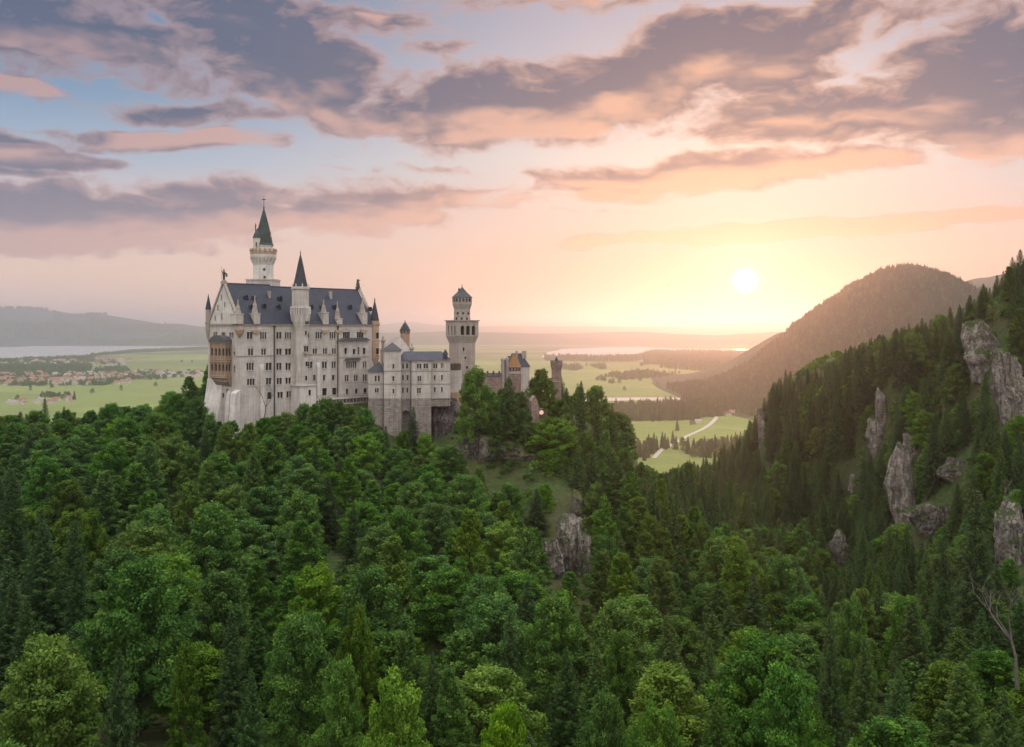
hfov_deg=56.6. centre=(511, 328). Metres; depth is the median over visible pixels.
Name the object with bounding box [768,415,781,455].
spruce tree
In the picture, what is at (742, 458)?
spruce tree
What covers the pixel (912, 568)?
spruce tree
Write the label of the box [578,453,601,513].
fir tree
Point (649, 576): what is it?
pointed tree
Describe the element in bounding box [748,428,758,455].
fir tree
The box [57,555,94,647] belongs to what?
spruce tree
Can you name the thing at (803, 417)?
broadleaf tree
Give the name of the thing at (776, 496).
broadleaf tree
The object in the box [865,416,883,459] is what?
rock outcrop
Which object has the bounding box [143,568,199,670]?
broadleaf tree
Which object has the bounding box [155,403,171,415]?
broadleaf tree
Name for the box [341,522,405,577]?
broadleaf tree
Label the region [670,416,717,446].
road
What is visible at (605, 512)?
pointed tree
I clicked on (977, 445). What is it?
fir tree
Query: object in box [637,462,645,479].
pointed tree
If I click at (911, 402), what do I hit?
broadleaf tree
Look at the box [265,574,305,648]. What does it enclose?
pointed tree
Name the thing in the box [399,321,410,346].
round turret
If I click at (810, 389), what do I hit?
pointed tree
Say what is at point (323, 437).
pointed tree
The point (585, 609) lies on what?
pointed tree
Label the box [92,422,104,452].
spruce tree
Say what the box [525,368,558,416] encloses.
broadleaf tree
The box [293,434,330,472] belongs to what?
broadleaf tree
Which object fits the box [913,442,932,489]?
pointed tree
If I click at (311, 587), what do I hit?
broadleaf tree
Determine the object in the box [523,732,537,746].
spruce tree
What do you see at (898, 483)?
rock outcrop
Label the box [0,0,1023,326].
sky
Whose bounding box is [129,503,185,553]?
broadleaf tree
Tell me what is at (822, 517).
spruce tree
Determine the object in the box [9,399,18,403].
village house
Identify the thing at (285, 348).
window
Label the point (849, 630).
broadleaf tree
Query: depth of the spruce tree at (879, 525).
281.55 m
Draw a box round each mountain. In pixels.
[651,272,977,419]
[965,274,1003,292]
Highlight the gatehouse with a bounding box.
[500,351,530,391]
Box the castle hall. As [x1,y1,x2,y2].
[197,249,379,448]
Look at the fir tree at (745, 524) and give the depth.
288.60 m
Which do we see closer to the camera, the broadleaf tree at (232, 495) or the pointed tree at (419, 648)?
the pointed tree at (419, 648)
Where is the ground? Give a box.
[0,345,755,473]
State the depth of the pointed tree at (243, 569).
164.07 m
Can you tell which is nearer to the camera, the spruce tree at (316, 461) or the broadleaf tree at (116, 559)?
the broadleaf tree at (116, 559)
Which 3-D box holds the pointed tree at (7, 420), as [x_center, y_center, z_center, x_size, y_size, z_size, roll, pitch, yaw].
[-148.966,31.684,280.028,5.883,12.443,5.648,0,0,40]
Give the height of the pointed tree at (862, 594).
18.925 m
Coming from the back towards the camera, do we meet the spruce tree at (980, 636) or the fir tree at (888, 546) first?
the fir tree at (888, 546)
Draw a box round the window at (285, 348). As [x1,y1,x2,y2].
[285,348,291,355]
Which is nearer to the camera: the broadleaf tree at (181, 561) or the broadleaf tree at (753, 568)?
the broadleaf tree at (181, 561)
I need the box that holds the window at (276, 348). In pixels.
[276,348,281,355]
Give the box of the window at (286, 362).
[285,362,291,370]
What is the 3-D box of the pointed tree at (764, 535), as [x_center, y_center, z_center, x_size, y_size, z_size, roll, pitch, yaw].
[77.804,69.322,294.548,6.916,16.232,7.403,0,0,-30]
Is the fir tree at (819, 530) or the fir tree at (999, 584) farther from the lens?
the fir tree at (819, 530)
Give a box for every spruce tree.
[0,472,41,610]
[0,556,28,682]
[0,579,33,708]
[0,600,47,732]
[1,467,23,518]
[11,580,48,633]
[17,439,31,478]
[29,513,55,575]
[41,399,49,423]
[41,477,57,544]
[46,518,93,638]
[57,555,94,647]
[61,406,67,421]
[65,624,107,715]
[80,474,94,513]
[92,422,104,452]
[94,647,146,746]
[198,429,211,465]
[231,667,271,746]
[234,619,277,720]
[309,442,327,500]
[317,467,336,524]
[317,478,344,549]
[326,564,350,624]
[337,504,360,570]
[380,426,390,449]
[406,406,421,458]
[500,608,529,715]
[515,579,540,657]
[523,488,550,537]
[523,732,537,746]
[542,646,586,746]
[565,647,609,746]
[655,509,663,544]
[663,473,671,493]
[671,469,680,496]
[688,468,696,495]
[699,457,706,479]
[703,497,717,527]
[704,468,711,492]
[715,457,722,480]
[721,445,727,462]
[724,511,729,522]
[732,452,741,488]
[734,445,738,464]
[736,573,775,637]
[738,446,745,482]
[741,434,752,474]
[757,402,768,431]
[762,418,771,443]
[765,383,774,417]
[768,388,780,424]
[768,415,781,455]
[772,383,780,414]
[773,503,780,532]
[774,508,783,530]
[775,448,781,481]
[778,379,783,401]
[779,381,788,417]
[782,382,792,417]
[782,400,797,450]
[786,390,799,424]
[788,381,797,411]
[802,369,809,392]
[816,372,822,390]
[816,614,849,746]
[817,494,833,545]
[821,573,832,607]
[824,393,843,458]
[827,373,843,418]
[827,470,842,516]
[827,491,838,538]
[832,362,841,394]
[832,509,849,547]
[836,565,849,599]
[839,348,850,382]
[840,563,858,600]
[842,350,852,383]
[849,506,862,551]
[849,530,876,592]
[851,344,865,387]
[851,452,871,514]
[851,565,863,593]
[854,510,874,564]
[855,510,870,557]
[861,475,876,521]
[862,455,875,494]
[868,582,890,673]
[870,448,887,490]
[873,508,885,537]
[882,491,892,516]
[882,669,914,721]
[885,329,903,372]
[887,416,902,458]
[887,532,903,588]
[892,389,910,439]
[894,559,909,596]
[895,564,913,596]
[897,526,915,593]
[898,327,904,347]
[905,541,918,595]
[907,351,923,393]
[910,325,925,373]
[910,541,925,594]
[918,318,925,335]
[918,420,944,494]
[923,372,935,409]
[926,577,961,669]
[927,411,940,442]
[932,327,940,361]
[932,542,955,615]
[935,540,944,554]
[941,413,954,455]
[943,320,949,345]
[947,307,954,325]
[950,392,966,438]
[951,307,964,357]
[952,308,960,347]
[952,329,967,366]
[952,395,973,446]
[960,462,979,506]
[965,607,1002,724]
[971,372,998,437]
[974,395,996,449]
[975,290,986,321]
[981,506,994,550]
[989,275,1001,300]
[998,428,1015,485]
[999,599,1023,686]
[1004,584,1019,622]
[1006,277,1023,327]
[1006,434,1023,496]
[1008,249,1023,289]
[1008,262,1023,307]
[1008,289,1023,347]
[1011,706,1023,746]
[1016,471,1023,520]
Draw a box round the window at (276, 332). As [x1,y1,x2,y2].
[276,332,281,339]
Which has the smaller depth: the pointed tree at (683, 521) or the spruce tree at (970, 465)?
the pointed tree at (683, 521)
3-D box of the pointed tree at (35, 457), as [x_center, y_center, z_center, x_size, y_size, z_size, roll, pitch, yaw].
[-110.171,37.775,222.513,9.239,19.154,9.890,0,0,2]
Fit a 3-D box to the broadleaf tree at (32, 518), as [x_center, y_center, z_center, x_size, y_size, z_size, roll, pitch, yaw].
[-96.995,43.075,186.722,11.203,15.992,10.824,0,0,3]
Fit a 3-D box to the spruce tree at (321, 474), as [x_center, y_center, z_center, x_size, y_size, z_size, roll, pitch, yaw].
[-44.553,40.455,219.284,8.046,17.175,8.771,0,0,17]
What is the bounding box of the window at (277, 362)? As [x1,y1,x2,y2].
[276,362,281,370]
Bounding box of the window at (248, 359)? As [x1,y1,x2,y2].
[245,359,254,370]
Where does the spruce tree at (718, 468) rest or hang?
on the hill at (158, 736)
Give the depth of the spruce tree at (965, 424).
276.73 m
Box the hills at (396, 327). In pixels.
[379,322,789,334]
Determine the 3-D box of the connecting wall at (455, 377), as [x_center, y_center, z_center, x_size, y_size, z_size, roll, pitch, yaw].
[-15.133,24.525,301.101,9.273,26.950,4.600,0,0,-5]
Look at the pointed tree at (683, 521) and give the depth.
221.41 m
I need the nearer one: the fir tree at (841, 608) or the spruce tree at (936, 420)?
the fir tree at (841, 608)
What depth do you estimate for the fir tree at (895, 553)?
230.71 m
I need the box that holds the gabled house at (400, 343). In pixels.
[380,336,413,398]
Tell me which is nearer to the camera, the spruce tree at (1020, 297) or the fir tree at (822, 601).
the fir tree at (822, 601)
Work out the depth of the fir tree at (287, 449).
246.50 m
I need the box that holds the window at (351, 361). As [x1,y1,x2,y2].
[346,361,355,368]
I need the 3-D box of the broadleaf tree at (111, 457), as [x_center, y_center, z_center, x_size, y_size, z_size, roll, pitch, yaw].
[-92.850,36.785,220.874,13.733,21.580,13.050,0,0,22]
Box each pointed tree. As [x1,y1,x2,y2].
[0,416,6,430]
[1,423,22,455]
[3,415,11,423]
[3,454,25,503]
[19,450,44,505]
[24,412,40,443]
[50,422,69,448]
[87,607,141,696]
[114,440,131,461]
[115,504,140,535]
[117,463,158,523]
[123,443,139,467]
[126,439,170,508]
[130,490,157,521]
[131,436,142,456]
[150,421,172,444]
[166,492,187,534]
[171,480,205,564]
[172,465,195,512]
[176,454,205,503]
[180,376,197,405]
[190,385,200,398]
[196,460,222,508]
[197,412,218,462]
[198,364,207,399]
[218,471,241,509]
[236,555,269,608]
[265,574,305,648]
[273,519,329,611]
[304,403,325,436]
[312,424,337,465]
[326,573,367,622]
[331,458,362,513]
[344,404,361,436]
[360,479,388,526]
[372,535,420,636]
[382,631,431,744]
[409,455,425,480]
[414,636,429,714]
[441,531,474,574]
[442,558,473,643]
[448,416,465,439]
[452,508,484,580]
[453,509,462,528]
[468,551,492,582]
[474,465,491,499]
[487,490,505,523]
[488,559,502,581]
[492,500,518,557]
[495,388,513,413]
[504,527,552,606]
[512,392,527,408]
[527,526,553,586]
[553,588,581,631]
[561,412,575,453]
[570,386,592,418]
[578,603,590,631]
[583,611,592,636]
[586,550,612,626]
[591,497,616,556]
[593,429,618,481]
[594,451,626,522]
[596,552,639,618]
[599,458,618,502]
[613,471,645,531]
[615,507,638,569]
[616,432,624,449]
[616,482,632,522]
[622,415,638,459]
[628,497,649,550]
[631,532,656,588]
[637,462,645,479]
[642,555,684,620]
[643,572,662,610]
[646,475,663,501]
[654,478,670,529]
[655,528,675,568]
[656,473,663,486]
[669,573,687,615]
[674,514,691,559]
[682,462,697,493]
[683,506,705,561]
[685,549,705,592]
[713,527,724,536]
[715,448,723,469]
[722,523,732,537]
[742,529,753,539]
[751,502,760,521]
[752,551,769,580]
[760,527,768,546]
[768,529,782,545]
[780,437,791,476]
[786,523,811,560]
[789,559,798,569]
[796,546,812,571]
[800,517,809,530]
[801,383,817,410]
[808,576,826,614]
[827,602,840,616]
[852,588,881,651]
[867,538,884,564]
[871,341,878,349]
[874,334,881,347]
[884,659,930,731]
[893,386,911,422]
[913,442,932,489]
[926,536,932,548]
[999,266,1015,300]
[1003,308,1023,357]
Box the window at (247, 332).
[247,332,252,339]
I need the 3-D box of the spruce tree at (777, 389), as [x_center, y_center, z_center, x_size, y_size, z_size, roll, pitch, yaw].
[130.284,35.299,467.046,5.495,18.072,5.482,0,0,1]
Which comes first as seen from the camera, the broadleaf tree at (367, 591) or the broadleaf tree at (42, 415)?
the broadleaf tree at (367, 591)
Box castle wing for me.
[367,342,450,439]
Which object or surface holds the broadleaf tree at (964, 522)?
on the hill at (158, 736)
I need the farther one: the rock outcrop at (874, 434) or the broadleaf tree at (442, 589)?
the rock outcrop at (874, 434)
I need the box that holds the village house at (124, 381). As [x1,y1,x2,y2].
[120,379,129,383]
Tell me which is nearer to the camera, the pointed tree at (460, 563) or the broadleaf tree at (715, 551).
the pointed tree at (460, 563)
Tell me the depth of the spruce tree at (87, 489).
209.99 m
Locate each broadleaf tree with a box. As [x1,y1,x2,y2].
[0,422,24,443]
[0,442,16,473]
[0,461,5,483]
[0,507,51,565]
[0,635,103,746]
[8,421,52,466]
[9,415,19,423]
[15,435,78,491]
[16,456,76,520]
[18,410,51,442]
[35,452,89,509]
[40,508,102,595]
[42,478,87,538]
[50,418,75,441]
[59,409,75,432]
[62,508,110,601]
[63,435,99,466]
[69,423,104,457]
[70,546,141,620]
[72,463,92,481]
[78,409,98,437]
[82,442,131,501]
[84,475,133,533]
[92,402,124,437]
[93,521,177,574]
[101,416,141,444]
[109,417,140,442]
[111,437,131,457]
[119,405,132,415]
[125,404,149,424]
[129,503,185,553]
[138,412,183,442]
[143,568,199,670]
[149,641,246,725]
[153,390,175,408]
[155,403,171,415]
[156,549,202,597]
[162,392,189,438]
[175,397,209,450]
[186,567,255,691]
[188,435,201,446]
[193,452,241,496]
[204,451,232,474]
[212,483,259,518]
[213,424,238,466]
[214,420,245,451]
[223,460,255,482]
[224,508,256,546]
[229,518,283,577]
[236,421,260,462]
[237,485,287,548]
[240,436,288,498]
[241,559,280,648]
[251,417,275,447]
[255,609,342,731]
[262,415,287,460]
[270,490,331,566]
[272,560,344,654]
[273,453,322,503]
[276,411,294,443]
[276,466,331,524]
[282,423,310,455]
[291,402,312,434]
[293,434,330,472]
[301,448,347,498]
[310,396,340,445]
[328,399,352,439]
[328,564,415,656]
[329,425,357,467]
[335,500,386,548]
[335,604,380,732]
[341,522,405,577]
[345,432,384,473]
[347,628,435,728]
[350,469,380,505]
[354,406,378,436]
[365,431,387,473]
[373,507,431,568]
[376,563,419,613]
[378,447,410,478]
[379,482,404,523]
[380,467,412,503]
[386,481,435,532]
[393,430,413,465]
[398,448,414,470]
[401,554,451,637]
[406,463,447,492]
[407,565,469,665]
[413,432,436,463]
[415,470,445,504]
[416,501,457,556]
[426,444,449,465]
[429,444,472,484]
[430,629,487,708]
[436,473,491,519]
[440,573,517,657]
[442,662,554,746]
[454,365,495,444]
[456,590,536,689]
[461,511,508,560]
[475,391,509,437]
[479,506,493,517]
[479,700,530,746]
[480,520,530,575]
[495,550,533,585]
[496,569,549,625]
[497,482,530,521]
[513,516,527,534]
[515,408,538,446]
[515,594,589,721]
[524,417,579,463]
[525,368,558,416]
[532,483,556,513]
[538,415,559,450]
[540,448,564,472]
[550,398,575,434]
[560,571,579,590]
[576,430,600,479]
[577,688,630,746]
[581,481,612,534]
[582,385,614,424]
[584,533,620,593]
[599,593,666,656]
[600,421,617,445]
[603,627,639,732]
[611,411,637,443]
[618,446,636,486]
[625,693,685,746]
[633,556,676,597]
[634,515,671,569]
[635,466,650,474]
[653,614,706,689]
[682,581,715,639]
[686,519,711,558]
[689,536,733,597]
[693,662,752,744]
[700,625,835,746]
[708,624,761,667]
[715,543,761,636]
[723,560,778,636]
[724,535,751,558]
[731,531,752,557]
[735,491,753,503]
[738,528,762,546]
[742,658,817,746]
[760,546,781,559]
[763,461,789,493]
[763,554,803,635]
[766,488,785,517]
[767,386,780,402]
[775,535,798,555]
[775,596,832,648]
[783,632,825,702]
[785,571,823,611]
[787,554,808,571]
[789,567,808,581]
[792,410,814,437]
[796,621,837,683]
[805,427,825,456]
[805,530,814,551]
[812,548,841,585]
[824,594,879,732]
[824,635,887,695]
[827,611,842,628]
[843,494,858,520]
[847,713,933,746]
[858,405,875,435]
[873,591,902,618]
[874,599,940,666]
[876,524,919,562]
[878,594,934,684]
[896,332,924,363]
[899,390,928,424]
[904,409,938,446]
[904,658,995,746]
[915,331,928,356]
[916,554,963,605]
[929,314,952,352]
[933,527,946,538]
[938,363,970,402]
[946,596,1012,648]
[947,547,973,598]
[948,404,967,427]
[949,531,987,572]
[957,519,972,535]
[967,452,996,500]
[967,647,1023,735]
[992,600,1023,662]
[998,557,1020,586]
[1004,415,1023,443]
[1004,489,1023,515]
[1005,665,1023,731]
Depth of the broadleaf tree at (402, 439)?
273.45 m
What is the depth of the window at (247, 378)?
272.66 m
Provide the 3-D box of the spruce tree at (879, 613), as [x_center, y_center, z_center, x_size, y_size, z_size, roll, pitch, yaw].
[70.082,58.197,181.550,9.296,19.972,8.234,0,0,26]
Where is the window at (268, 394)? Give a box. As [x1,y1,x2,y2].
[266,390,272,399]
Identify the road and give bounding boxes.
[652,448,664,457]
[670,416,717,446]
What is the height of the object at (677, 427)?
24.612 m
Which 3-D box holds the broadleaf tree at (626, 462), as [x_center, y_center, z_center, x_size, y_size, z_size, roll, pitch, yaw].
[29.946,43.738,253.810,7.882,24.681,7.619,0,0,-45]
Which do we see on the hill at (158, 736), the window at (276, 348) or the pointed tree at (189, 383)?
the pointed tree at (189, 383)
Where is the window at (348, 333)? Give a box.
[342,329,350,337]
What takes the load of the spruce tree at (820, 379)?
on the hill at (158, 736)
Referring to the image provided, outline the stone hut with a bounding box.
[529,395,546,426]
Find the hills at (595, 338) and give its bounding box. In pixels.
[379,331,780,344]
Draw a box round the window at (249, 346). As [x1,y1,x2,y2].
[247,346,254,355]
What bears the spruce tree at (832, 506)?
on the hill at (158, 736)
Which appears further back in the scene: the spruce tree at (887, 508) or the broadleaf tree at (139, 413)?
the spruce tree at (887, 508)
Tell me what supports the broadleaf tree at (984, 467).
on the hill at (158, 736)
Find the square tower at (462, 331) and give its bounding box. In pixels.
[445,285,479,387]
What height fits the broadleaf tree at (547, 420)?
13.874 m
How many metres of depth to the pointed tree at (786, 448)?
385.36 m
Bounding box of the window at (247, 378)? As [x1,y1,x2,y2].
[247,378,254,385]
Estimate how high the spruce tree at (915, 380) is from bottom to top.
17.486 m
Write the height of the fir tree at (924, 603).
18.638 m
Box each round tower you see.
[245,199,280,285]
[550,356,562,400]
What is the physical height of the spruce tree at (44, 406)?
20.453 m
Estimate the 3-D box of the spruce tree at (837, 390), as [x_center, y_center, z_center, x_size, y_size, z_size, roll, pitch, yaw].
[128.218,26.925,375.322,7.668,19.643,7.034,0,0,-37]
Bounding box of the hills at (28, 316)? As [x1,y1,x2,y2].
[0,309,207,345]
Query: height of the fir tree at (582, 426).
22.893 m
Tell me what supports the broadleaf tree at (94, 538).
on the hill at (158, 736)
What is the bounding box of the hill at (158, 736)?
[2,298,1023,746]
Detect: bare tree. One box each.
[254,382,275,416]
[957,566,1023,689]
[1001,478,1016,526]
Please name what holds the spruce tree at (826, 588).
on the hill at (158, 736)
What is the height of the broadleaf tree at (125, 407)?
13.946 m
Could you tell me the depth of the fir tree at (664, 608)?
172.82 m
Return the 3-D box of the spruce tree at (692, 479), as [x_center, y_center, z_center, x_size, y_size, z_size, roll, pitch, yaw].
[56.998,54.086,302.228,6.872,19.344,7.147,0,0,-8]
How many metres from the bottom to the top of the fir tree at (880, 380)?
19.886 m
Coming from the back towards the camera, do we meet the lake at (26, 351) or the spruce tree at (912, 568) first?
the lake at (26, 351)
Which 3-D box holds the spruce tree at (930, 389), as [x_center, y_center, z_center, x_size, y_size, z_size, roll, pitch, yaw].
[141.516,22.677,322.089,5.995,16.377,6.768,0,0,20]
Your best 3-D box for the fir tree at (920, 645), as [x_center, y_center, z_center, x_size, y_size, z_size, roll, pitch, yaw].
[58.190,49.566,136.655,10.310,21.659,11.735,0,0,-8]
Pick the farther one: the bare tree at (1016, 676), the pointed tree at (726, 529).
the pointed tree at (726, 529)
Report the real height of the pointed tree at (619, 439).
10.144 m
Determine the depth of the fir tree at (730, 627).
157.23 m
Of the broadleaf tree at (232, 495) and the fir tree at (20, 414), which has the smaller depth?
the broadleaf tree at (232, 495)
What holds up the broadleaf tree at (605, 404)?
on the hill at (158, 736)
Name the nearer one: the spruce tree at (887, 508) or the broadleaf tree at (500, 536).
the broadleaf tree at (500, 536)
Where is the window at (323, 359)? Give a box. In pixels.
[321,359,327,368]
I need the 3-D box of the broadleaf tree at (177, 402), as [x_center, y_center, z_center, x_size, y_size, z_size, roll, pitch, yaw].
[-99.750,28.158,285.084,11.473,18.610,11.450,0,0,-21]
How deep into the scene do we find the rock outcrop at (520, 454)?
254.12 m
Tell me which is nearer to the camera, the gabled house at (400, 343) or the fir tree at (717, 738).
the fir tree at (717, 738)
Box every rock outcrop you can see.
[431,396,458,436]
[455,429,482,459]
[477,435,494,462]
[495,439,536,461]
[543,537,564,578]
[555,511,582,572]
[571,489,585,518]
[577,532,592,577]
[757,408,765,446]
[827,528,847,566]
[847,473,855,494]
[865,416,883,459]
[875,387,886,427]
[883,441,915,525]
[902,432,917,461]
[902,502,950,537]
[936,457,964,481]
[960,319,999,384]
[990,348,1023,425]
[993,500,1023,567]
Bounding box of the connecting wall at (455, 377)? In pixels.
[450,363,471,419]
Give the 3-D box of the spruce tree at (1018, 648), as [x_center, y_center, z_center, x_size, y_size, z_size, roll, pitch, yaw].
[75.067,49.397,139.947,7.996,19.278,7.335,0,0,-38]
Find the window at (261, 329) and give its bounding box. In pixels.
[260,329,267,339]
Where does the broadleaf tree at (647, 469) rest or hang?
on the hill at (158, 736)
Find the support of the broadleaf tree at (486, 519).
on the hill at (158, 736)
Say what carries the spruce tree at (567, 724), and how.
on the hill at (158, 736)
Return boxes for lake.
[0,346,207,358]
[542,347,747,356]
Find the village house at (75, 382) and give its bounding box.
[72,379,78,384]
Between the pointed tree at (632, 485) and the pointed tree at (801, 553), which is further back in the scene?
the pointed tree at (801, 553)
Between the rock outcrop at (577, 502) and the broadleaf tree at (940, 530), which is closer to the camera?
the rock outcrop at (577, 502)
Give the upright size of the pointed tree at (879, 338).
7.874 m
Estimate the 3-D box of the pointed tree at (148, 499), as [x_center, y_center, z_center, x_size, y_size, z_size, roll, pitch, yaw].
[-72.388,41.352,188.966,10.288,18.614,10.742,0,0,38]
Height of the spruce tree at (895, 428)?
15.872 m
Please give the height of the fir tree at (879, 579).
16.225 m
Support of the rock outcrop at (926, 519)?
on the hill at (158, 736)
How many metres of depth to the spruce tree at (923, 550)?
227.75 m
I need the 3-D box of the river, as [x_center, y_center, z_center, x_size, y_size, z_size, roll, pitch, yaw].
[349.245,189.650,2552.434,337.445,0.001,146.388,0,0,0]
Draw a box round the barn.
[724,411,731,415]
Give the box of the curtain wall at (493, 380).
[483,371,501,393]
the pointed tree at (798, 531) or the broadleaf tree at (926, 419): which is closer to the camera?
the pointed tree at (798, 531)
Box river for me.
[585,397,679,400]
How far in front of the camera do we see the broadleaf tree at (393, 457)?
256.99 m
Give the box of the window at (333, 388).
[332,387,336,395]
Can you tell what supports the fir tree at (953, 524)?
on the hill at (158, 736)
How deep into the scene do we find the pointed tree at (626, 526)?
221.13 m
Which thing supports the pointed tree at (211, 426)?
on the hill at (158, 736)
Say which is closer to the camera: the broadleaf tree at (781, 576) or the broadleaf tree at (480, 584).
the broadleaf tree at (480, 584)
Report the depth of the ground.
3065.11 m
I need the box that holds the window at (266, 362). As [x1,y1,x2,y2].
[266,362,271,370]
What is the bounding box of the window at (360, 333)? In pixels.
[356,329,362,337]
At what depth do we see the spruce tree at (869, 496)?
318.09 m
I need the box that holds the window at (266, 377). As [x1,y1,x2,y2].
[266,377,271,384]
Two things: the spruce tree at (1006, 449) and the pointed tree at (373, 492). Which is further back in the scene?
the spruce tree at (1006, 449)
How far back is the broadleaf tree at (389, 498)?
226.61 m
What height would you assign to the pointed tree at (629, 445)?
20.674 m
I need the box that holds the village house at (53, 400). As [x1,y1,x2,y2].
[47,398,56,402]
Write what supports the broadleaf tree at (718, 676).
on the hill at (158, 736)
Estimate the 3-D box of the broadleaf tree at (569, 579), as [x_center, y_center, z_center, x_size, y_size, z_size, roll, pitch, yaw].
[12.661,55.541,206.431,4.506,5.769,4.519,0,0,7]
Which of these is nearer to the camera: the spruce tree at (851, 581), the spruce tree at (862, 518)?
the spruce tree at (851, 581)
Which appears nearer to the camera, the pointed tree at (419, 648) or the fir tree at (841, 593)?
the pointed tree at (419, 648)
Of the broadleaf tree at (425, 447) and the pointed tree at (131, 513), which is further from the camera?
the broadleaf tree at (425, 447)
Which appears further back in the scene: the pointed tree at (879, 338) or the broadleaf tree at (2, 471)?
the pointed tree at (879, 338)
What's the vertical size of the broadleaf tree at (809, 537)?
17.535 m
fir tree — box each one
[16,411,24,423]
[241,449,267,498]
[263,528,276,580]
[270,527,302,607]
[277,432,294,460]
[277,514,314,584]
[381,465,387,489]
[515,390,528,413]
[561,378,571,402]
[563,388,574,423]
[567,450,587,493]
[573,381,589,449]
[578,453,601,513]
[589,390,603,452]
[606,406,621,456]
[612,531,630,561]
[635,477,648,530]
[642,482,664,526]
[648,612,693,712]
[657,582,684,621]
[661,503,685,569]
[664,487,675,537]
[669,543,694,615]
[674,465,689,511]
[675,655,695,714]
[687,533,701,575]
[691,612,723,691]
[692,637,719,742]
[695,581,743,643]
[697,498,707,522]
[698,464,708,487]
[700,696,734,746]
[715,606,741,648]
[725,453,733,481]
[736,498,752,531]
[737,481,745,503]
[739,435,747,463]
[743,421,751,440]
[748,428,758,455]
[750,416,758,447]
[752,528,764,552]
[757,554,768,592]
[765,529,776,547]
[772,472,782,503]
[773,532,785,554]
[775,523,787,547]
[794,565,808,597]
[794,570,810,598]
[798,531,811,552]
[802,549,817,579]
[809,692,831,746]
[810,543,817,562]
[815,528,823,541]
[816,594,833,639]
[818,369,836,417]
[820,362,833,405]
[825,571,841,615]
[830,590,846,611]
[831,598,845,635]
[833,498,852,539]
[835,354,847,385]
[844,345,853,378]
[846,520,864,571]
[859,448,872,497]
[870,563,884,593]
[871,338,890,386]
[871,576,885,604]
[873,556,890,592]
[876,335,887,360]
[878,598,937,734]
[880,527,893,566]
[881,508,890,527]
[881,663,912,716]
[885,337,892,353]
[886,540,902,594]
[889,560,902,595]
[894,403,910,443]
[913,377,934,434]
[913,551,937,610]
[914,480,923,503]
[917,590,940,659]
[921,322,935,362]
[928,585,949,648]
[929,625,994,746]
[931,332,957,380]
[932,408,956,460]
[932,418,953,477]
[934,323,947,362]
[934,390,940,405]
[934,534,950,557]
[935,344,946,382]
[941,483,965,539]
[952,529,964,542]
[956,464,983,526]
[962,295,975,321]
[963,429,982,479]
[967,492,990,533]
[972,295,980,315]
[973,534,995,582]
[974,284,990,306]
[976,422,998,469]
[980,687,1023,746]
[984,448,1011,530]
[986,566,1012,607]
[987,493,1004,569]
[1008,716,1023,746]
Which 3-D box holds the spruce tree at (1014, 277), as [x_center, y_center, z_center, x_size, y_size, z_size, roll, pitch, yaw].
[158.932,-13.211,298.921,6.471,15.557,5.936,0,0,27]
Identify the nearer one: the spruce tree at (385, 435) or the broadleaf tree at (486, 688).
the broadleaf tree at (486, 688)
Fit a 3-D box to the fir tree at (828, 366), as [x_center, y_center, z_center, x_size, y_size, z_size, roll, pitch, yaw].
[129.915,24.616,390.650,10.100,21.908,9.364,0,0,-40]
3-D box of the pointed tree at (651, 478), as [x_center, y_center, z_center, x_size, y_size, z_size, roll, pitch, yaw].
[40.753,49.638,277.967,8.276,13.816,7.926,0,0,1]
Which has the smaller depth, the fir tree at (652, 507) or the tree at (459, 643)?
the tree at (459, 643)
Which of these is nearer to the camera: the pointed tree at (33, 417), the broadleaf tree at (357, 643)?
the broadleaf tree at (357, 643)
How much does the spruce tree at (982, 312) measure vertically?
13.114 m
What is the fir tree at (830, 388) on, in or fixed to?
on the hill at (158, 736)
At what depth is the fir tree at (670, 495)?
248.28 m
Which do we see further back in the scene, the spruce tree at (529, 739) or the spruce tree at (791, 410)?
the spruce tree at (791, 410)

